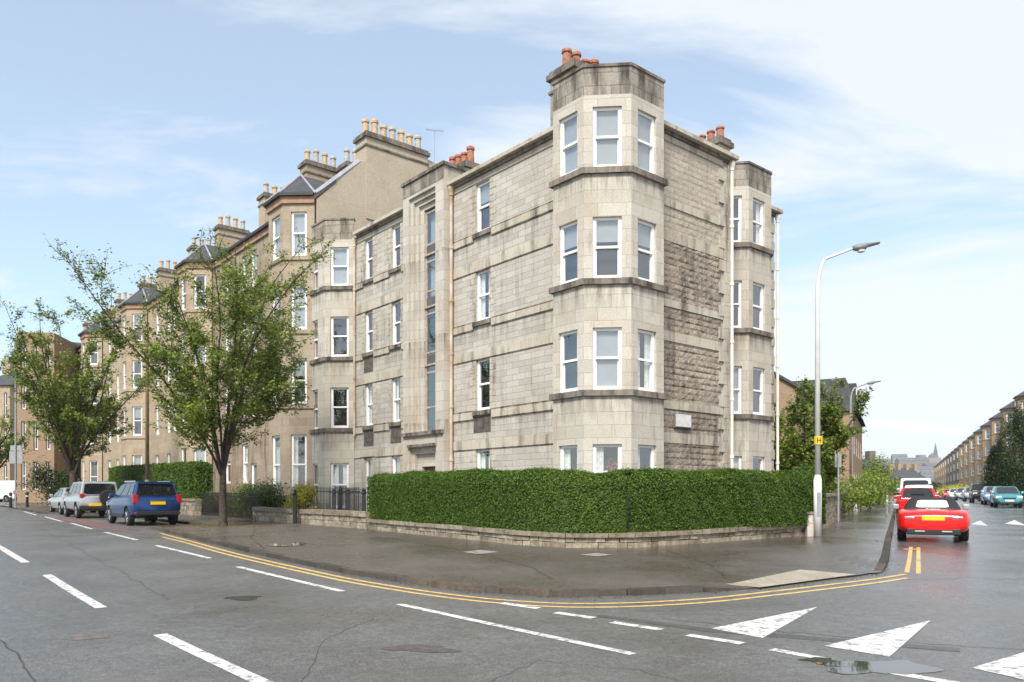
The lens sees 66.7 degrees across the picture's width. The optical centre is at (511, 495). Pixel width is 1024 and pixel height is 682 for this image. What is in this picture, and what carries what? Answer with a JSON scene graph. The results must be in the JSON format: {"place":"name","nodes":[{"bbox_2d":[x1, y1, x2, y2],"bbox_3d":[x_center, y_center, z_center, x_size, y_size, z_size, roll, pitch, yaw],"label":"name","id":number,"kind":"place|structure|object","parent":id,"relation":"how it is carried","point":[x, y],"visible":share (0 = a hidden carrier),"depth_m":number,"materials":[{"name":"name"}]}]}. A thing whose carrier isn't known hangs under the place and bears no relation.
{"place":"outdoors","nodes":[
{"label":"outdoors","id":0,"kind":"place"},
{"bbox_2d":[0,496,896,588],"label":"pavement","id":1,"kind":"structure","parent":0,"point":[653,566],"depth_m":16.42,"materials":[{"name":"concrete"}]},
{"bbox_2d":[17,453,85,504],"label":"garden shrub","id":2,"kind":"object","parent":1,"relation":"on","point":[60,478],"visible":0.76,"depth_m":55.65,"materials":[{"name":"green plant"}]},
{"bbox_2d":[0,296,164,511],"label":"street tree","id":3,"kind":"object","parent":1,"relation":"on","point":[55,411],"visible":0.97,"depth_m":43.01,"materials":[{"name":"green plant"}]},
{"bbox_2d":[108,460,213,510],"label":"clipped hedge","id":4,"kind":"object","parent":1,"relation":"on","point":[192,479],"visible":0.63,"depth_m":41.19,"materials":[{"name":"green plant"}]},
{"bbox_2d":[44,222,336,525],"bbox_3d":[-9.771,-4.487,27.553,7.805,11.574,9.082,0,0,20],"label":"street tree","id":5,"kind":"object","parent":1,"relation":"on","point":[189,409],"visible":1,"depth_m":26.20,"materials":[{"name":"green plant"}]},
{"bbox_2d":[180,498,201,514],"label":"stone wall","id":6,"kind":"structure","parent":1,"relation":"on","point":[190,506],"depth_m":38.47,"materials":[{"name":"beige stone"}]},
{"bbox_2d":[203,492,258,518],"bbox_3d":[-12.790,0.399,35.173,0.037,1.186,6.772,0,0,-40],"label":"railing","id":7,"kind":"object","parent":1,"relation":"on","point":[206,503],"visible":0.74,"depth_m":34.75,"materials":[{"name":"black metal"}]},
{"bbox_2d":[208,482,256,516],"bbox_3d":[-12.827,0.237,36.983,3.010,1.881,2.780,0,0,0],"label":"garden shrub","id":8,"kind":"object","parent":1,"relation":"on","point":[237,500],"visible":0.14,"depth_m":36.38,"materials":[{"name":"green plant"}]},
{"bbox_2d":[227,477,301,513],"bbox_3d":[-10.932,0.131,34.872,3.560,2.115,4.173,0,0,0],"label":"garden shrub","id":9,"kind":"object","parent":1,"relation":"on","point":[264,491],"visible":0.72,"depth_m":34.02,"materials":[{"name":"green plant"}]},
{"bbox_2d":[252,507,300,522],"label":"stone wall","id":10,"kind":"structure","parent":1,"relation":"on","point":[278,514],"depth_m":30.66,"materials":[{"name":"grey stone"}]},
{"bbox_2d":[281,478,321,508],"bbox_3d":[-8.437,0.070,31.003,1.487,1.558,1.526,0,0,17],"label":"garden shrub","id":11,"kind":"object","parent":1,"relation":"on","point":[303,493],"visible":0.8,"depth_m":30.91,"materials":[{"name":"green plant"}]},
{"bbox_2d":[292,487,359,510],"bbox_3d":[-7.494,0.192,30.977,0.037,1.174,5.830,0,0,-40],"label":"railing","id":12,"kind":"object","parent":1,"relation":"on","point":[323,491],"visible":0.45,"depth_m":30.60,"materials":[{"name":"black metal"}]},
{"bbox_2d":[300,509,369,528],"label":"stone wall","id":13,"kind":"structure","parent":1,"relation":"on","point":[342,518],"depth_m":26.82,"materials":[{"name":"beige stone"}]},
{"bbox_2d":[329,488,367,510],"bbox_3d":[-5.486,0.249,27.505,0.037,1.104,4.255,0,0,-40],"label":"railing","id":14,"kind":"object","parent":1,"relation":"on","point":[342,492],"visible":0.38,"depth_m":27.80,"materials":[{"name":"black metal"}]},
{"bbox_2d":[367,519,804,547],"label":"stone wall","id":15,"kind":"structure","parent":1,"relation":"on","point":[598,540],"depth_m":18.77,"materials":[{"name":"beige stone"}]},
{"bbox_2d":[366,465,826,533],"bbox_3d":[1.310,0.036,21.107,14.037,1.710,6.498,0,0,16],"label":"clipped hedge","id":16,"kind":"object","parent":15,"relation":"on","point":[571,501],"visible":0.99,"depth_m":19.10,"materials":[{"name":"green plant"}]},
{"bbox_2d":[729,569,854,586],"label":"tactile paving","id":17,"kind":"structure","parent":1,"relation":"on","point":[800,575],"depth_m":13.33,"materials":[{"name":"beige concrete"}]},
{"bbox_2d":[803,512,813,536],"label":"gate pillar","id":18,"kind":"structure","parent":1,"relation":"on","point":[808,530],"depth_m":21.13,"materials":[{"name":"stone"}]},
{"bbox_2d":[792,463,826,523],"bbox_3d":[9.120,-0.077,23.867,1.076,1.899,2.445,0,0,29],"label":"clipped hedge","id":19,"kind":"object","parent":1,"relation":"on","point":[803,466],"visible":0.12,"depth_m":23.10,"materials":[{"name":"green plant"}]},
{"bbox_2d":[774,374,874,492],"bbox_3d":[11.835,-2.025,32.922,5.297,6.545,5.237,0,0,0],"label":"garden tree","id":20,"kind":"object","parent":1,"relation":"on","point":[835,434],"visible":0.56,"depth_m":31.84,"materials":[{"name":"green plant"}]},
{"bbox_2d":[822,491,853,528],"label":"stone wall","id":21,"kind":"structure","parent":1,"relation":"on","point":[831,509],"depth_m":30.13,"materials":[{"name":"beige stone"}]},
{"bbox_2d":[835,452,840,520],"bbox_3d":[13.208,-0.378,31.483,0.270,2.783,0.090,0,0,0],"label":"sign post","id":22,"kind":"object","parent":1,"relation":"on","point":[838,460],"visible":0.8,"depth_m":31.48,"materials":[{"name":"grey metal"}]},
{"bbox_2d":[813,242,879,536],"bbox_3d":[9.047,-2.883,21.057,1.745,7.962,0.250,0,0,2],"label":"street lamp","id":23,"kind":"object","parent":1,"relation":"on","point":[817,479],"visible":1,"depth_m":21.02,"materials":[{"name":"metal"}]},
{"bbox_2d":[825,472,896,515],"bbox_3d":[15.701,-0.068,37.015,5.120,2.169,4.716,0,0,43],"label":"garden shrub","id":24,"kind":"object","parent":1,"relation":"on","point":[868,493],"visible":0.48,"depth_m":36.11,"materials":[{"name":"green plant"}]},
{"bbox_2d":[849,381,880,488],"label":"street lamp","id":25,"kind":"object","parent":1,"relation":"on","point":[850,443],"visible":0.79,"depth_m":46.94,"materials":[{"name":"grey metal"}]},
{"bbox_2d":[842,470,891,508],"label":"garden shrub","id":26,"kind":"object","parent":1,"relation":"on","point":[870,478],"visible":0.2,"depth_m":46.51,"materials":[{"name":"green plant"}]},
{"bbox_2d":[862,451,896,491],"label":"garden tree","id":27,"kind":"object","parent":1,"relation":"on","point":[878,467],"visible":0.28,"depth_m":71.00,"materials":[{"name":"green plant"}]},
{"bbox_2d":[858,468,900,502],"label":"garden shrub","id":28,"kind":"object","parent":1,"relation":"on","point":[890,484],"visible":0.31,"depth_m":59.18,"materials":[{"name":"green plant"}]},
{"bbox_2d":[0,498,1023,681],"bbox_3d":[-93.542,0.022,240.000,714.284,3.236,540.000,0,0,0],"label":"road","id":29,"kind":"structure","parent":0,"point":[157,605],"depth_m":9.59,"materials":[{"name":"grey asphalt"}]},
{"bbox_2d":[0,481,16,501],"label":"parked van","id":30,"kind":"object","parent":29,"relation":"on","point":[7,488],"visible":0.45,"depth_m":68.66,"materials":[{"name":"white paint"}]},
{"bbox_2d":[0,407,34,467],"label":"street tree","id":31,"kind":"object","parent":29,"relation":"on","point":[4,452],"visible":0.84,"depth_m":56.40,"materials":[{"name":"green plant"}]},
{"bbox_2d":[48,488,95,514],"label":"parked car","id":32,"kind":"object","parent":29,"relation":"on","point":[56,503],"visible":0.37,"depth_m":41.91,"materials":[{"name":"silver metal"}]},
{"bbox_2d":[69,631,109,639],"bbox_3d":[-4.721,1.561,8.691,0.357,0.009,0.486,0,0,-36],"label":"manhole cover","id":33,"kind":"object","parent":29,"relation":"on","point":[88,635],"visible":1,"depth_m":8.70,"materials":[{"name":"grey metal"}]},
{"bbox_2d":[63,481,117,517],"bbox_3d":[-20.500,0.160,37.873,2.020,1.750,4.385,0,0,-40],"label":"parked car","id":34,"kind":"object","parent":29,"relation":"on","point":[80,497],"visible":0.78,"depth_m":36.36,"materials":[{"name":"silver metal"}]},
{"bbox_2d":[105,322,149,520],"bbox_3d":[-15.459,-2.983,31.229,1.875,8.000,0.250,0,0,2],"label":"street lamp","id":35,"kind":"object","parent":29,"relation":"on","point":[146,437],"visible":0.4,"depth_m":31.15,"materials":[{"name":"grey metal"}]},
{"bbox_2d":[106,481,181,525],"bbox_3d":[-14.711,0.260,30.939,2.040,1.700,4.395,0,0,-40],"label":"parked car","id":36,"kind":"object","parent":29,"relation":"on","point":[129,501],"visible":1,"depth_m":29.50,"materials":[{"name":"blue paint"}]},
{"bbox_2d":[0,500,896,596],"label":"kerb","id":37,"kind":"structure","parent":29,"relation":"on","point":[881,566],"depth_m":12.94,"materials":[{"name":"concrete"}]},
{"bbox_2d":[9,374,22,507],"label":"sign post","id":38,"kind":"object","parent":37,"relation":"on","point":[15,454],"visible":0.83,"depth_m":50.04,"materials":[{"name":"grey metal"}]},
{"bbox_2d":[897,478,930,491],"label":"parked van","id":39,"kind":"object","parent":29,"relation":"on","point":[903,481],"visible":0.11,"depth_m":48.41,"materials":[{"name":"white paint"}]},
{"bbox_2d":[893,487,940,519],"bbox_3d":[18.214,0.342,34.992,1.920,1.449,4.005,0,1,27],"label":"parked car","id":40,"kind":"object","parent":29,"relation":"on","point":[905,495],"visible":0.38,"depth_m":33.53,"materials":[{"name":"red paint"}]},
{"bbox_2d":[893,497,969,541],"bbox_3d":[11.667,0.610,21.679,1.920,1.147,4.025,0,0,27],"label":"parked car","id":41,"kind":"object","parent":29,"relation":"on","point":[932,516],"visible":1,"depth_m":20.09,"materials":[{"name":"red paint"}]},
{"bbox_2d":[969,483,983,502],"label":"parked car","id":42,"kind":"object","parent":29,"relation":"on","point":[973,490],"visible":0.52,"depth_m":70.47,"materials":[{"name":"black paint"}]},
{"bbox_2d":[981,486,1008,504],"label":"parked car","id":43,"kind":"object","parent":29,"relation":"on","point":[985,494],"visible":0.48,"depth_m":60.62,"materials":[{"name":"blue paint"}]},
{"bbox_2d":[990,486,1023,506],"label":"parked car","id":44,"kind":"object","parent":29,"relation":"on","point":[1006,495],"visible":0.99,"depth_m":53.50,"materials":[{"name":"teal paint"}]},
{"bbox_2d":[0,0,1023,459],"label":"sky","id":45,"kind":"structure","parent":0,"point":[132,126],"materials":[{"name":"blue"}]},
{"bbox_3d":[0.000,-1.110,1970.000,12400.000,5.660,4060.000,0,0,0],"label":"ground","id":46,"kind":"structure","parent":0,"visible":0},
{"bbox_2d":[0,358,16,480],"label":"building","id":47,"kind":"structure","parent":46,"relation":"on","point":[7,471],"depth_m":94.01,"materials":[{"name":"beige stone"}]},
{"bbox_2d":[17,332,78,502],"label":"brick block","id":48,"kind":"structure","parent":46,"relation":"on","point":[41,448],"depth_m":66.32,"materials":[{"name":"brown brick"}]},
{"bbox_2d":[76,275,156,481],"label":"sandstone tenement","id":49,"kind":"structure","parent":46,"relation":"on","point":[92,466],"depth_m":64.67,"materials":[{"name":"stone"}]},
{"bbox_2d":[100,236,214,481],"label":"sandstone tenement","id":50,"kind":"structure","parent":46,"relation":"on","point":[128,449],"depth_m":54.94,"materials":[{"name":"stone"}]},
{"bbox_2d":[133,407,141,435],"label":"window","id":51,"kind":"structure","parent":50,"relation":"in","point":[137,411],"depth_m":54.72,"materials":[{"name":"glass"}]},
{"bbox_2d":[133,360,141,387],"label":"window","id":52,"kind":"structure","parent":50,"relation":"in","point":[137,367],"depth_m":54.93,"materials":[{"name":"white paint"}]},
{"bbox_2d":[145,182,283,510],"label":"sandstone tenement","id":53,"kind":"structure","parent":46,"relation":"on","point":[162,449],"depth_m":49.54,"materials":[{"name":"stone"}]},
{"bbox_2d":[194,275,205,307],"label":"window","id":54,"kind":"structure","parent":53,"relation":"in","point":[197,277],"depth_m":44.94,"materials":[{"name":"white paint"}]},
{"bbox_2d":[209,118,436,510],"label":"sandstone tenement","id":55,"kind":"structure","parent":46,"relation":"on","point":[363,188],"depth_m":35.66,"materials":[{"name":"stone"}]},
{"bbox_2d":[243,444,247,482],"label":"window","id":56,"kind":"structure","parent":55,"relation":"in","point":[245,446],"depth_m":41.26,"materials":[{"name":"white paint"}]},
{"bbox_2d":[273,435,279,494],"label":"window","id":57,"kind":"structure","parent":55,"relation":"in","point":[276,439],"depth_m":35.53,"materials":[{"name":"white glass"}]},
{"bbox_2d":[273,216,279,260],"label":"window","id":58,"kind":"structure","parent":55,"relation":"in","point":[276,222],"depth_m":35.51,"materials":[{"name":"white glass"}]},
{"bbox_2d":[291,435,306,493],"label":"window","id":59,"kind":"structure","parent":55,"relation":"in","point":[298,442],"depth_m":34.78,"materials":[{"name":"white glass"}]},
{"bbox_2d":[291,358,306,403],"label":"window","id":60,"kind":"structure","parent":55,"relation":"in","point":[303,372],"depth_m":34.75,"materials":[{"name":"white paint"}]},
{"bbox_2d":[291,285,306,328],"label":"window","id":61,"kind":"structure","parent":55,"relation":"in","point":[303,313],"depth_m":34.75,"materials":[{"name":"white paint"}]},
{"bbox_2d":[291,212,306,255],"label":"window","id":62,"kind":"structure","parent":55,"relation":"in","point":[299,217],"depth_m":34.74,"materials":[{"name":"glass"}]},
{"bbox_2d":[309,47,782,510],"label":"corner tenement","id":63,"kind":"structure","parent":46,"relation":"on","point":[585,281],"depth_m":25.33,"materials":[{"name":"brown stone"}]},
{"bbox_2d":[331,463,348,507],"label":"window","id":64,"kind":"structure","parent":63,"relation":"in","point":[339,471],"depth_m":33.74,"materials":[{"name":"white paint"}]},
{"bbox_2d":[331,388,348,427],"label":"window","id":65,"kind":"structure","parent":63,"relation":"in","point":[339,396],"depth_m":33.93,"materials":[{"name":"white glass"}]},
{"bbox_2d":[331,317,348,356],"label":"window","id":66,"kind":"structure","parent":63,"relation":"in","point":[339,325],"depth_m":33.93,"materials":[{"name":"glass"}]},
{"bbox_2d":[331,247,348,285],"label":"window","id":67,"kind":"structure","parent":63,"relation":"in","point":[340,265],"depth_m":33.72,"materials":[{"name":"white paint"}]},
{"bbox_2d":[362,311,372,357],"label":"window","id":68,"kind":"structure","parent":63,"relation":"in","point":[369,352],"depth_m":32.84,"materials":[{"name":"white paint"}]},
{"bbox_2d":[362,238,372,284],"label":"window","id":69,"kind":"structure","parent":63,"relation":"in","point":[370,242],"depth_m":32.84,"materials":[{"name":"white paint"}]},
{"bbox_2d":[362,383,373,429],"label":"window","id":70,"kind":"structure","parent":63,"relation":"in","point":[370,425],"depth_m":32.82,"materials":[{"name":"white paint"}]},
{"bbox_2d":[388,301,400,349],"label":"window","id":71,"kind":"structure","parent":63,"relation":"in","point":[396,306],"depth_m":31.21,"materials":[{"name":"white paint"}]},
{"bbox_2d":[388,225,400,273],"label":"window","id":72,"kind":"structure","parent":63,"relation":"in","point":[396,230],"depth_m":31.21,"materials":[{"name":"white paint"}]},
{"bbox_2d":[388,378,401,426],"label":"window","id":73,"kind":"structure","parent":63,"relation":"in","point":[396,382],"depth_m":31.19,"materials":[{"name":"white paint"}]},
{"bbox_2d":[424,209,434,430],"bbox_3d":[-2.791,-6.580,29.112,0.580,8.400,1.000,0,0,-40],"label":"stair window","id":74,"kind":"structure","parent":63,"relation":"in","point":[430,248],"depth_m":29.26,"materials":[{"name":"grey"}]},
{"bbox_2d":[472,269,490,326],"bbox_3d":[-0.883,-6.795,26.744,0.490,1.890,0.980,0,0,-40],"label":"window","id":75,"kind":"structure","parent":63,"relation":"in","point":[484,318],"depth_m":26.93,"materials":[{"name":"white paint"}]},
{"bbox_2d":[472,180,490,238],"bbox_3d":[-0.883,-9.830,26.744,0.490,1.860,0.980,0,0,-40],"label":"window","id":76,"kind":"structure","parent":63,"relation":"in","point":[484,228],"depth_m":26.94,"materials":[{"name":"white glass"}]},
{"bbox_2d":[472,358,491,415],"bbox_3d":[-0.883,-3.740,26.744,0.490,1.920,0.980,0,0,-40],"label":"window","id":77,"kind":"structure","parent":63,"relation":"in","point":[484,364],"depth_m":27.00,"materials":[{"name":"glass"}]},
{"bbox_2d":[478,449,489,468],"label":"window","id":78,"kind":"structure","parent":63,"relation":"in","point":[483,455],"depth_m":26.94,"materials":[{"name":"glass"}]},
{"bbox_2d":[561,445,576,469],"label":"window","id":79,"kind":"structure","parent":63,"relation":"in","point":[568,453],"depth_m":22.30,"materials":[{"name":"white glass"}]},
{"bbox_2d":[561,330,576,392],"bbox_3d":[1.759,-3.790,22.132,0.328,1.720,0.760,0,0,-40],"label":"window","id":80,"kind":"structure","parent":63,"relation":"in","point":[568,339],"depth_m":22.32,"materials":[{"name":"white paint"}]},
{"bbox_2d":[561,221,576,283],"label":"window","id":81,"kind":"structure","parent":63,"relation":"in","point":[568,232],"depth_m":22.28,"materials":[{"name":"white paint"}]},
{"bbox_2d":[561,113,576,175],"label":"window","id":82,"kind":"structure","parent":63,"relation":"in","point":[568,125],"depth_m":22.20,"materials":[{"name":"glass"}]},
{"bbox_2d":[593,444,621,473],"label":"window","id":83,"kind":"structure","parent":63,"relation":"in","point":[601,452],"depth_m":21.68,"materials":[{"name":"glass"}]},
{"bbox_2d":[593,328,621,389],"bbox_3d":[2.647,-3.790,21.692,0.800,1.720,0.328,0,0,5],"label":"window","id":84,"kind":"structure","parent":63,"relation":"in","point":[607,342],"depth_m":21.63,"materials":[{"name":"white paint"}]},
{"bbox_2d":[593,217,621,277],"bbox_3d":[2.647,-6.855,21.692,0.800,1.710,0.328,0,0,5],"label":"window","id":85,"kind":"structure","parent":63,"relation":"in","point":[607,231],"depth_m":21.64,"materials":[{"name":"glass"}]},
{"bbox_2d":[593,107,621,166],"bbox_3d":[2.647,-9.905,21.692,0.800,1.690,0.328,0,0,5],"label":"window","id":86,"kind":"structure","parent":63,"relation":"in","point":[607,122],"depth_m":21.63,"materials":[{"name":"glass"}]},
{"bbox_2d":[638,445,653,472],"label":"window","id":87,"kind":"structure","parent":63,"relation":"in","point":[645,453],"depth_m":22.25,"materials":[{"name":"white paint"}]},
{"bbox_2d":[638,329,653,391],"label":"window","id":88,"kind":"structure","parent":63,"relation":"in","point":[645,339],"depth_m":22.12,"materials":[{"name":"white paint"}]},
{"bbox_2d":[638,220,653,282],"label":"window","id":89,"kind":"structure","parent":63,"relation":"in","point":[645,230],"depth_m":22.13,"materials":[{"name":"glass"}]},
{"bbox_2d":[638,111,653,173],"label":"window","id":90,"kind":"structure","parent":63,"relation":"in","point":[645,122],"depth_m":22.07,"materials":[{"name":"white glass"}]},
{"bbox_2d":[673,413,690,428],"bbox_3d":[5.269,-2.319,24.041,0.780,0.440,0.120,0,0,-40],"label":"street name plate","id":91,"kind":"object","parent":63,"relation":"attached to","point":[680,420],"visible":1,"depth_m":23.94,"materials":[{"name":"grey metal"}]},
{"bbox_2d":[729,366,741,413],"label":"window","id":92,"kind":"structure","parent":63,"relation":"in","point":[737,369],"depth_m":27.92,"materials":[{"name":"white paint"}]},
{"bbox_2d":[729,196,741,241],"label":"window","id":93,"kind":"structure","parent":63,"relation":"in","point":[737,199],"depth_m":27.92,"materials":[{"name":"white paint"}]},
{"bbox_2d":[734,281,741,327],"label":"window","id":94,"kind":"structure","parent":63,"relation":"in","point":[737,284],"depth_m":27.92,"materials":[{"name":"white paint"}]},
{"bbox_2d":[753,367,762,414],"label":"window","id":95,"kind":"structure","parent":63,"relation":"in","point":[757,372],"depth_m":28.68,"materials":[{"name":"glass"}]},
{"bbox_2d":[753,283,762,330],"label":"window","id":96,"kind":"structure","parent":63,"relation":"in","point":[757,289],"depth_m":28.66,"materials":[{"name":"white paint"}]},
{"bbox_2d":[753,199,762,245],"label":"window","id":97,"kind":"structure","parent":63,"relation":"in","point":[757,205],"depth_m":28.50,"materials":[{"name":"white paint"}]},
{"bbox_2d":[774,371,814,462],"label":"brick house","id":98,"kind":"structure","parent":46,"relation":"on","point":[786,387],"depth_m":45.31,"materials":[{"name":"brick"}]},
{"bbox_2d":[792,378,865,491],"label":"brick house","id":99,"kind":"structure","parent":46,"relation":"on","point":[856,448],"depth_m":55.10,"materials":[{"name":"brown brick"}]},
{"bbox_2d":[887,464,925,495],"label":"building","id":100,"kind":"structure","parent":46,"relation":"on","point":[905,471],"depth_m":334.47,"materials":[{"name":"stone"}]},
{"bbox_2d":[958,443,962,485],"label":"terrace tenement","id":101,"kind":"structure","parent":46,"relation":"on","point":[960,447],"depth_m":219.51,"materials":[{"name":"stone"}]},
{"bbox_2d":[962,439,967,486],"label":"terrace tenement","id":102,"kind":"structure","parent":46,"relation":"on","point":[965,462],"depth_m":203.74,"materials":[{"name":"stone"}]},
{"bbox_2d":[967,434,973,486],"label":"terrace tenement","id":103,"kind":"structure","parent":46,"relation":"on","point":[970,438],"depth_m":188.00,"materials":[{"name":"stone"}]},
{"bbox_2d":[973,428,981,483],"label":"terrace tenement","id":104,"kind":"structure","parent":46,"relation":"on","point":[977,433],"depth_m":172.18,"materials":[{"name":"stone"}]},
{"bbox_2d":[980,420,990,482],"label":"terrace tenement","id":105,"kind":"structure","parent":46,"relation":"on","point":[986,436],"depth_m":156.50,"materials":[{"name":"stone"}]},
{"bbox_2d":[988,412,1001,485],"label":"terrace tenement","id":106,"kind":"structure","parent":46,"relation":"on","point":[995,419],"depth_m":140.69,"materials":[{"name":"stone"}]},
{"bbox_2d":[999,400,1015,481],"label":"terrace tenement","id":107,"kind":"structure","parent":46,"relation":"on","point":[1007,407],"depth_m":124.90,"materials":[{"name":"stone"}]},
{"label":"far pavement","id":108,"kind":"structure","parent":0,"visible":0},
{"bbox_2d":[975,437,1012,493],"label":"conifer","id":109,"kind":"object","parent":108,"relation":"on","point":[989,464],"visible":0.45,"depth_m":68.14,"materials":[{"name":"green plant"}]},
{"bbox_2d":[988,399,1023,502],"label":"conifer","id":110,"kind":"object","parent":108,"relation":"on","point":[1016,426],"visible":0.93,"depth_m":65.75,"materials":[{"name":"green plant"}]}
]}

